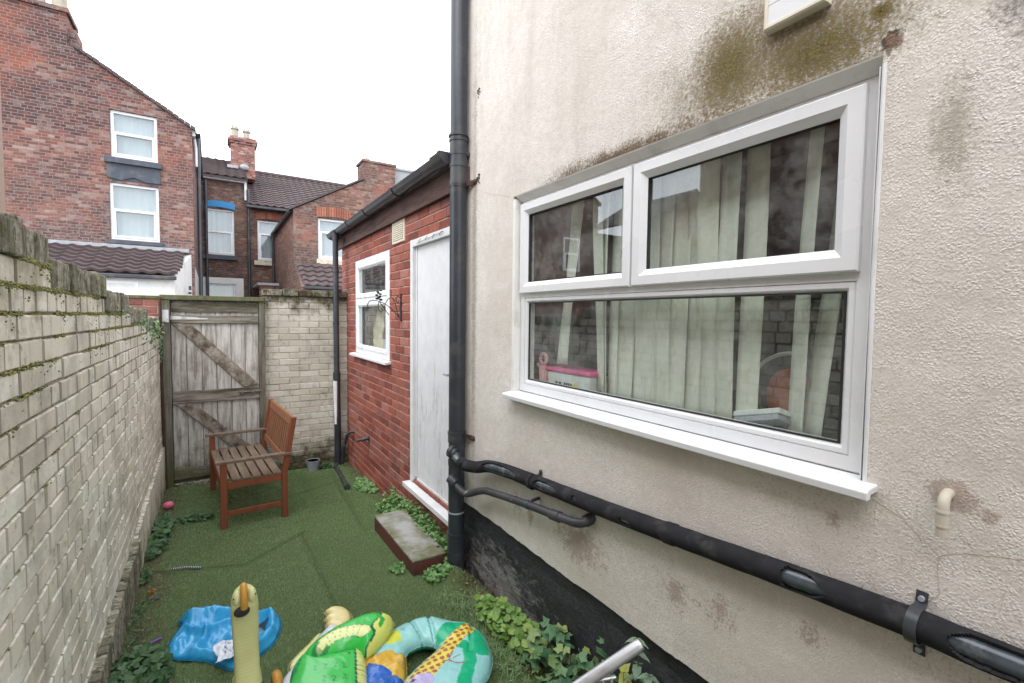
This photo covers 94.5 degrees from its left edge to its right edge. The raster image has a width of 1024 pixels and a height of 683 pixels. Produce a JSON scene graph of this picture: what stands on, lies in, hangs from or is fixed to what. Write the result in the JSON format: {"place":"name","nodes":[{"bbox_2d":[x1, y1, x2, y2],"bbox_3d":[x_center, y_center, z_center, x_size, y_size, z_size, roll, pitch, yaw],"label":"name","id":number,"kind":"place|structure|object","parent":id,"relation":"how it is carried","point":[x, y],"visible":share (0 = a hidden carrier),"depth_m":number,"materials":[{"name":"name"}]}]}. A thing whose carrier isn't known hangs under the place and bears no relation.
{"place":"outdoors","nodes":[
{"label":"outdoors","id":0,"kind":"place"},
{"bbox_2d":[0,86,5,212],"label":"brick house","id":1,"kind":"structure","parent":0,"point":[2,198],"depth_m":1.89,"materials":[{"name":"brown brick"}]},
{"bbox_2d":[46,0,450,183],"label":"sky","id":2,"kind":"structure","parent":0,"point":[322,87],"materials":[{"name":"white"}]},
{"bbox_2d":[117,461,567,682],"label":"artificial turf","id":3,"kind":"structure","parent":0,"point":[319,576],"depth_m":3.25,"materials":[{"name":"green carpet"}]},
{"bbox_2d":[120,590,152,655],"bbox_3d":[-2.128,1.586,2.682,0.145,0.043,0.690,-1,3,-32],"label":"creeping weed","id":4,"kind":"object","parent":3,"relation":"on","point":[133,622],"visible":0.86,"depth_m":2.66,"materials":[{"name":"green plant"}]},
{"bbox_2d":[107,642,176,682],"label":"ivy","id":5,"kind":"object","parent":3,"relation":"on","point":[151,662],"depth_m":2.25,"materials":[{"name":"green plant"}]},
{"bbox_2d":[139,569,151,585],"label":"ivy","id":6,"kind":"object","parent":3,"relation":"on","point":[145,574],"depth_m":3.11,"materials":[{"name":"green plant"}]},
{"bbox_2d":[121,573,182,646],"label":"leaf litter","id":7,"kind":"object","parent":3,"relation":"on","point":[152,610],"visible":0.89,"depth_m":2.79,"materials":[{"name":"brown plant"}]},
{"bbox_2d":[145,512,173,559],"bbox_3d":[-2.837,1.547,3.823,0.201,0.112,0.947,-1,3,-32],"label":"ivy","id":8,"kind":"object","parent":3,"relation":"on","point":[159,538],"depth_m":3.72,"materials":[{"name":"green plant"}]},
{"bbox_2d":[158,297,167,489],"bbox_3d":[-3.648,0.559,4.949,0.056,2.040,0.033,1,3,13],"label":"rusty pole","id":9,"kind":"object","parent":3,"relation":"on","point":[162,389],"visible":0.79,"depth_m":4.94,"materials":[{"name":"metal"}]},
{"bbox_2d":[163,501,173,508],"bbox_3d":[-3.225,1.536,4.446,0.087,0.068,0.076,-1,3,-32],"label":"toy ball","id":10,"kind":"object","parent":3,"relation":"on","point":[168,505],"visible":1,"depth_m":4.42,"materials":[{"name":"pink plastic"}]},
{"bbox_2d":[172,566,201,569],"bbox_3d":[-2.281,1.589,3.325,0.192,0.016,0.024,0,3,-6],"label":"striped stick","id":11,"kind":"object","parent":3,"relation":"on","point":[186,567],"visible":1,"depth_m":3.32,"materials":[{"name":"grey plastic"}]},
{"bbox_2d":[173,512,215,523],"bbox_3d":[-2.832,1.562,4.197,0.365,0.068,0.193,-1,3,-32],"label":"ivy","id":12,"kind":"object","parent":3,"relation":"on","point":[192,517],"depth_m":4.18,"materials":[{"name":"green plant"}]},
{"bbox_2d":[167,605,281,670],"bbox_3d":[-1.580,1.567,2.588,0.688,0.113,0.470,2,3,19],"label":"blue vinyl bag","id":13,"kind":"object","parent":3,"relation":"on","point":[203,634],"visible":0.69,"depth_m":2.53,"materials":[{"name":"blue plastic"}]},
{"bbox_2d":[178,481,280,505],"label":"leaf litter","id":14,"kind":"object","parent":3,"relation":"on","point":[229,491],"visible":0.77,"depth_m":4.85,"materials":[{"name":"brown plant"}]},
{"bbox_2d":[205,399,296,530],"bbox_3d":[-2.551,1.113,4.585,0.634,0.900,1.182,-1,4,-36],"label":"garden bench","id":15,"kind":"object","parent":3,"relation":"on","point":[278,429],"visible":1,"depth_m":4.31,"materials":[{"name":"brown wood"}]},
{"bbox_2d":[231,582,282,682],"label":"toy","id":16,"kind":"object","parent":3,"relation":"on","point":[245,619],"visible":1,"depth_m":1.84,"materials":[{"name":"yellow plastic"}]},
{"bbox_2d":[306,458,319,471],"bbox_3d":[-2.395,1.492,5.704,0.156,0.129,0.156,-1,3,-32],"label":"metal bucket","id":17,"kind":"object","parent":3,"relation":"on","point":[313,464],"visible":0.99,"depth_m":5.66,"materials":[{"name":"grey metal"}]},
{"bbox_2d":[283,606,352,682],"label":"white float","id":18,"kind":"object","parent":3,"relation":"on","point":[336,616],"visible":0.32,"depth_m":2.59,"materials":[{"name":"plastic"}]},
{"bbox_2d":[319,462,337,468],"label":"weed","id":19,"kind":"object","parent":3,"relation":"on","point":[329,465],"visible":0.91,"depth_m":5.79,"materials":[{"name":"green plant"}]},
{"bbox_2d":[332,461,349,489],"bbox_3d":[-1.981,1.525,5.464,0.062,0.088,1.054,-1,3,-27],"label":"loose pipe","id":20,"kind":"object","parent":3,"relation":"on","point":[346,485],"visible":0.97,"depth_m":5.30,"materials":[{"name":"black paint"}]},
{"bbox_2d":[290,612,394,682],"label":"crocodile float","id":21,"kind":"object","parent":3,"relation":"on","point":[343,652],"visible":0.98,"depth_m":2.21,"materials":[{"name":"plastic"}]},
{"bbox_2d":[353,476,378,493],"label":"ground ivy","id":22,"kind":"object","parent":3,"relation":"on","point":[365,485],"visible":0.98,"depth_m":5.02,"materials":[{"name":"green plant"}]},
{"bbox_2d":[366,650,406,682],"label":"deflated toy","id":23,"kind":"object","parent":3,"relation":"on","point":[387,666],"visible":0.67,"depth_m":2.18,"materials":[{"name":"plastic"}]},
{"bbox_2d":[388,561,405,574],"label":"ground ivy","id":24,"kind":"object","parent":3,"relation":"on","point":[399,566],"visible":1,"depth_m":3.28,"materials":[{"name":"green plant"}]},
{"bbox_2d":[374,510,446,576],"bbox_3d":[-0.805,1.568,3.652,0.254,0.214,0.905,-1,3,-32],"label":"concrete step","id":25,"kind":"object","parent":3,"relation":"on","point":[416,550],"visible":0.77,"depth_m":3.51,"materials":[{"name":"grey concrete"}]},
{"bbox_2d":[375,486,447,563],"bbox_3d":[-0.821,1.466,3.892,0.233,0.287,1.457,-1,3,-32],"label":"ground ivy","id":26,"kind":"object","parent":3,"relation":"on","point":[394,503],"visible":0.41,"depth_m":3.92,"materials":[{"name":"green plant"}]},
{"bbox_2d":[373,616,492,682],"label":"swim ring","id":27,"kind":"object","parent":3,"relation":"on","point":[462,653],"visible":0.88,"depth_m":2.31,"materials":[{"name":"plastic"}]},
{"bbox_2d":[422,563,456,585],"bbox_3d":[-0.491,1.541,3.190,0.232,0.116,0.251,2,3,32],"label":"ground ivy","id":28,"kind":"object","parent":3,"relation":"on","point":[431,574],"visible":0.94,"depth_m":3.15,"materials":[{"name":"green plant"}]},
{"bbox_2d":[434,586,478,626],"bbox_3d":[-0.269,1.573,2.854,0.402,0.062,0.376,2,3,18],"label":"grass tuft","id":29,"kind":"object","parent":3,"relation":"on","point":[461,601],"visible":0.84,"depth_m":2.84,"materials":[{"name":"green plant"}]},
{"bbox_2d":[470,620,513,682],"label":"grass tuft","id":30,"kind":"object","parent":3,"relation":"on","point":[489,645],"visible":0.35,"depth_m":2.46,"materials":[{"name":"green plant"}]},
{"bbox_2d":[452,570,545,679],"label":"leaf litter","id":31,"kind":"object","parent":3,"relation":"on","point":[492,638],"visible":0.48,"depth_m":2.54,"materials":[{"name":"brown plant"}]},
{"bbox_2d":[474,593,553,662],"bbox_3d":[-0.007,1.524,2.572,0.239,0.180,0.641,-1,3,-32],"label":"mallow plant","id":32,"kind":"object","parent":3,"relation":"on","point":[513,625],"visible":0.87,"depth_m":2.54,"materials":[{"name":"green plant"}]},
{"bbox_2d":[487,644,550,682],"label":"grass tuft","id":33,"kind":"object","parent":3,"relation":"on","point":[514,664],"visible":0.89,"depth_m":2.31,"materials":[{"name":"green plant"}]},
{"bbox_2d":[535,675,574,682],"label":"bramble plant","id":34,"kind":"object","parent":3,"relation":"on","point":[566,680],"visible":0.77,"depth_m":2.14,"materials":[{"name":"green plant"}]},
{"bbox_2d":[520,616,594,682],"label":"ivy plant","id":35,"kind":"object","parent":3,"relation":"on","point":[556,656],"visible":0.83,"depth_m":2.24,"materials":[{"name":"green plant"}]},
{"bbox_2d":[570,636,618,682],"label":"ivy","id":36,"kind":"object","parent":3,"relation":"on","point":[583,665],"visible":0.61,"depth_m":2.09,"materials":[{"name":"green plant"}]},
{"bbox_2d":[572,639,643,682],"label":"metal pole","id":37,"kind":"object","parent":3,"relation":"on","point":[602,671],"visible":1,"depth_m":1.04,"materials":[{"name":"metal"}]},
{"bbox_2d":[618,663,631,682],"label":"yellow leaves","id":38,"kind":"object","parent":3,"relation":"on","point":[623,669],"visible":0.78,"depth_m":1.95,"materials":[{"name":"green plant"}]},
{"bbox_2d":[624,637,658,682],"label":"ivy plant","id":39,"kind":"object","parent":3,"relation":"on","point":[642,677],"visible":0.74,"depth_m":1.82,"materials":[{"name":"green plant"}]},
{"bbox_2d":[536,352,548,381],"bbox_3d":[0.175,0.168,2.722,0.060,0.217,0.102,-1,3,-32],"label":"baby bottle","id":40,"kind":"object","parent":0,"point":[543,371],"visible":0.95,"depth_m":2.69,"materials":[{"name":"pink plastic"}]},
{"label":"ground","id":41,"kind":"structure","parent":0,"visible":0},
{"bbox_2d":[0,213,165,682],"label":"painted brick wall","id":42,"kind":"structure","parent":41,"relation":"on","point":[82,472],"depth_m":1.80,"materials":[{"name":"beige brick"}]},
{"bbox_2d":[116,303,136,322],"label":"wall fern","id":43,"kind":"object","parent":42,"relation":"attached to","point":[124,312],"depth_m":2.79,"materials":[{"name":"green plant"}]},
{"bbox_2d":[139,310,155,339],"bbox_3d":[-2.783,-0.124,3.590,0.080,0.232,0.389,-1,3,-26],"label":"wall fern","id":44,"kind":"object","parent":42,"relation":"attached to","point":[144,326],"depth_m":3.60,"materials":[{"name":"green plant"}]},
{"bbox_2d":[147,318,159,349],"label":"wall fern","id":45,"kind":"object","parent":42,"relation":"attached to","point":[150,334],"depth_m":4.07,"materials":[{"name":"green plant"}]},
{"bbox_2d":[154,319,164,346],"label":"wall fern","id":46,"kind":"object","parent":42,"relation":"attached to","point":[157,328],"depth_m":4.47,"materials":[{"name":"green plant"}]},
{"bbox_2d":[157,337,163,362],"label":"wall fern","id":47,"kind":"object","parent":42,"relation":"attached to","point":[160,344],"depth_m":4.71,"materials":[{"name":"green plant"}]},
{"bbox_2d":[159,294,265,487],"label":"wooden gate","id":48,"kind":"structure","parent":42,"relation":"attached to","point":[214,363],"depth_m":5.24,"materials":[{"name":"grey wood"}]},
{"bbox_2d":[0,0,202,295],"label":"brick house","id":49,"kind":"structure","parent":41,"relation":"on","point":[95,150],"depth_m":11.73,"materials":[{"name":"red brick"}]},
{"bbox_2d":[110,110,157,162],"bbox_3d":[-9.825,-5.303,12.336,0.960,1.180,0.159,-1,3,-32],"label":"window","id":50,"kind":"structure","parent":49,"relation":"in","point":[133,136],"depth_m":12.35,"materials":[{"name":"white plastic"}]},
{"bbox_2d":[110,182,159,242],"bbox_3d":[-9.869,-3.355,12.420,1.010,1.440,0.159,-1,3,-32],"label":"window","id":51,"kind":"structure","parent":49,"relation":"in","point":[134,209],"depth_m":12.44,"materials":[{"name":"white plastic"}]},
{"bbox_2d":[193,139,197,166],"bbox_3d":[-8.815,-5.251,13.182,0.106,0.755,0.067,1,3,1],"label":"pipe offset","id":52,"kind":"object","parent":49,"relation":"attached to","point":[195,152],"visible":1,"depth_m":13.16,"materials":[{"name":"white paint"}]},
{"bbox_2d":[196,138,202,295],"bbox_3d":[-8.827,-2.281,13.417,0.100,6.800,0.100,-1,3,-32],"label":"downpipe","id":53,"kind":"object","parent":49,"relation":"attached to","point":[199,220],"visible":0.66,"depth_m":13.33,"materials":[{"name":"black plastic"}]},
{"bbox_2d":[48,239,191,299],"bbox_3d":[-9.895,-0.585,11.286,3.760,3.700,1.920,-1,3,-32],"label":"lean to","id":54,"kind":"object","parent":41,"relation":"on","point":[174,265],"visible":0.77,"depth_m":11.32,"materials":[{"name":"brown tile"}]},
{"bbox_2d":[106,280,138,294],"bbox_3d":[-9.120,-0.926,10.891,0.860,0.940,0.138,-1,3,-32],"label":"window","id":55,"kind":"structure","parent":54,"relation":"in","point":[107,281],"depth_m":10.95,"materials":[{"name":"white plastic"}]},
{"bbox_2d":[128,295,162,442],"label":"brick pier","id":56,"kind":"structure","parent":41,"relation":"on","point":[149,303],"depth_m":5.00,"materials":[{"name":"brick"}]},
{"bbox_2d":[201,123,257,300],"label":"brick house","id":57,"kind":"structure","parent":41,"relation":"on","point":[230,179],"depth_m":17.99,"materials":[{"name":"brown brick"}]},
{"bbox_2d":[204,180,208,295],"bbox_3d":[-11.257,-2.515,17.494,0.100,6.800,0.100,-1,3,-32],"label":"downpipe","id":58,"kind":"object","parent":57,"relation":"attached to","point":[206,235],"visible":0.66,"depth_m":17.39,"materials":[{"name":"black plastic"}]},
{"bbox_2d":[208,208,234,255],"bbox_3d":[-11.006,-4.112,17.843,0.930,1.700,0.159,-1,3,-32],"label":"window","id":59,"kind":"structure","parent":57,"relation":"in","point":[220,222],"depth_m":17.90,"materials":[{"name":"white plastic"}]},
{"bbox_2d":[209,283,235,300],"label":"window","id":60,"kind":"structure","parent":57,"relation":"in","point":[214,289],"depth_m":18.01,"materials":[{"name":"white plastic"}]},
{"bbox_2d":[246,170,345,301],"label":"brick house","id":61,"kind":"structure","parent":41,"relation":"on","point":[274,197],"depth_m":18.80,"materials":[{"name":"brown brick"}]},
{"bbox_2d":[246,189,250,301],"bbox_3d":[-10.081,-2.460,18.183,0.110,6.650,0.110,-1,3,-32],"label":"downpipe","id":62,"kind":"object","parent":61,"relation":"attached to","point":[248,244],"visible":0.66,"depth_m":18.08,"materials":[{"name":"black plastic"}]},
{"bbox_2d":[257,220,277,260],"bbox_3d":[-9.591,-3.961,18.772,0.890,1.560,0.159,-1,3,-32],"label":"window","id":63,"kind":"structure","parent":61,"relation":"in","point":[264,228],"depth_m":18.72,"materials":[{"name":"white plastic"}]},
{"bbox_2d":[261,289,347,472],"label":"painted brick wall","id":64,"kind":"structure","parent":41,"relation":"on","point":[299,347],"depth_m":5.78,"materials":[{"name":"beige brick"}]},
{"bbox_2d":[295,261,341,290],"bbox_3d":[-4.647,-0.644,14.886,3.780,3.583,1.430,-1,3,-32],"label":"lean to","id":65,"kind":"object","parent":41,"relation":"on","point":[309,276],"visible":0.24,"depth_m":13.96,"materials":[{"name":"brown tile"}]},
{"bbox_2d":[270,158,412,289],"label":"brick house","id":66,"kind":"structure","parent":41,"relation":"on","point":[300,231],"depth_m":15.10,"materials":[{"name":"brown brick"}]},
{"bbox_2d":[318,218,343,260],"bbox_3d":[-5.697,-3.223,15.071,0.930,1.270,0.159,-1,3,-32],"label":"window","id":67,"kind":"structure","parent":66,"relation":"in","point":[325,249],"depth_m":15.00,"materials":[{"name":"white plastic"}]},
{"bbox_2d":[338,152,469,536],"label":"brick outhouse","id":68,"kind":"structure","parent":41,"relation":"on","point":[398,400],"depth_m":4.22,"materials":[{"name":"red brick"}]},
{"bbox_2d":[341,430,354,463],"bbox_3d":[-2.023,1.300,5.822,0.231,0.439,0.083,2,3,21],"label":"waste pipe","id":69,"kind":"object","parent":68,"relation":"attached to","point":[344,445],"visible":0.96,"depth_m":5.82,"materials":[{"name":"black paint"}]},
{"bbox_2d":[357,436,369,441],"bbox_3d":[-1.631,1.076,5.233,0.156,0.075,0.056,1,3,3],"label":"waste pipe","id":70,"kind":"object","parent":68,"relation":"attached to","point":[367,438],"visible":0.89,"depth_m":5.22,"materials":[{"name":"black paint"}]},
{"bbox_2d":[349,250,390,364],"bbox_3d":[-1.525,-0.360,5.105,0.121,1.102,1.400,-1,3,-32],"label":"window","id":71,"kind":"structure","parent":68,"relation":"in","point":[362,299],"depth_m":5.05,"materials":[{"name":"white plastic"}]},
{"bbox_2d":[373,306,384,347],"bbox_3d":[-1.474,-0.136,5.321,0.060,0.518,0.503,-1,3,-32],"label":"hanging cloth","id":72,"kind":"object","parent":68,"relation":"hanging from","point":[379,332],"visible":0.84,"depth_m":5.31,"materials":[{"name":"beige fabric"}]},
{"bbox_2d":[367,290,401,320],"bbox_3d":[-1.135,-0.319,4.218,0.298,0.277,0.021,0,3,-22],"label":"hanging basket bracket","id":73,"kind":"object","parent":68,"relation":"attached to","point":[380,296],"visible":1,"depth_m":4.23,"materials":[{"name":"black metal"}]},
{"bbox_2d":[326,150,449,240],"bbox_3d":[-1.375,-1.255,4.633,0.152,0.149,3.610,-1,3,-32],"label":"rain gutter","id":74,"kind":"object","parent":68,"relation":"attached to","point":[437,161],"visible":0.91,"depth_m":3.87,"materials":[{"name":"black plastic"}]},
{"bbox_2d":[332,240,340,462],"bbox_3d":[-2.182,0.103,5.891,0.096,2.831,0.105,-1,3,-32],"label":"downpipe","id":75,"kind":"object","parent":74,"relation":"attached to","point":[337,400],"visible":0.97,"depth_m":5.87,"materials":[{"name":"black plastic"}]},
{"bbox_2d":[418,237,449,501],"bbox_3d":[-0.614,0.208,3.711,0.087,1.968,0.734,-1,3,-32],"label":"door","id":76,"kind":"structure","parent":68,"relation":"in","point":[433,258],"depth_m":3.73,"materials":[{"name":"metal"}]},
{"bbox_2d":[464,0,1023,682],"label":"rendered house","id":77,"kind":"structure","parent":41,"relation":"on","point":[920,266],"depth_m":1.53,"materials":[{"name":"paint"}]},
{"bbox_2d":[447,0,476,570],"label":"soil pipe","id":78,"kind":"object","parent":77,"relation":"attached to","point":[459,183],"visible":0.87,"depth_m":3.10,"materials":[{"name":"black plastic"}]},
{"bbox_2d":[446,474,595,527],"bbox_3d":[-0.023,0.884,2.657,0.104,0.276,1.303,-1,4,-36],"label":"waste pipe","id":79,"kind":"object","parent":77,"relation":"attached to","point":[557,516],"visible":0.94,"depth_m":2.46,"materials":[{"name":"black paint"}]},
{"bbox_2d":[546,365,607,392],"bbox_3d":[0.352,0.218,2.568,0.148,0.141,0.385,-1,3,-32],"label":"storage tub","id":80,"kind":"object","parent":77,"relation":"on","point":[579,377],"visible":0.54,"depth_m":2.49,"materials":[{"name":"plastic"}]},
{"bbox_2d":[502,62,886,500],"bbox_3d":[0.493,-0.193,1.963,0.162,1.109,1.785,-1,3,-32],"label":"window","id":81,"kind":"structure","parent":77,"relation":"in","point":[849,269],"depth_m":1.51,"materials":[{"name":"white plastic"}]},
{"bbox_2d":[557,78,868,435],"bbox_3d":[0.615,-0.293,2.050,0.071,1.165,1.730,-1,3,-32],"label":"vertical blind","id":82,"kind":"object","parent":77,"relation":"hanging from","point":[677,353],"visible":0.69,"depth_m":1.85,"materials":[{"name":"white fabric"}]},
{"bbox_2d":[446,445,1023,682],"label":"insulated pipe","id":83,"kind":"object","parent":77,"relation":"attached to","point":[917,626],"visible":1,"depth_m":1.30,"materials":[{"name":"black plastic"}]},
{"bbox_2d":[733,408,789,425],"bbox_3d":[0.879,0.278,1.663,0.097,0.124,0.175,-1,3,-32],"label":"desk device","id":84,"kind":"object","parent":77,"relation":"on","point":[772,416],"visible":0.69,"depth_m":1.62,"materials":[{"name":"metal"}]},
{"bbox_2d":[763,0,831,35],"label":"vent cover","id":85,"kind":"object","parent":77,"relation":"attached to","point":[779,15],"visible":1,"depth_m":1.37,"materials":[{"name":"beige plastic"}]},
{"bbox_2d":[759,351,840,437],"bbox_3d":[0.998,0.187,1.654,0.159,0.305,0.297,0,3,-16],"label":"drum fan","id":86,"kind":"object","parent":77,"relation":"on","point":[774,388],"visible":0.34,"depth_m":1.67},
{"bbox_2d":[934,488,954,537],"bbox_3d":[1.003,0.394,1.095,0.069,0.102,0.029,-1,3,-32],"label":"overflow pipe","id":87,"kind":"object","parent":77,"relation":"attached to","point":[943,514],"visible":1,"depth_m":1.08,"materials":[{"name":"beige plastic"}]}
]}

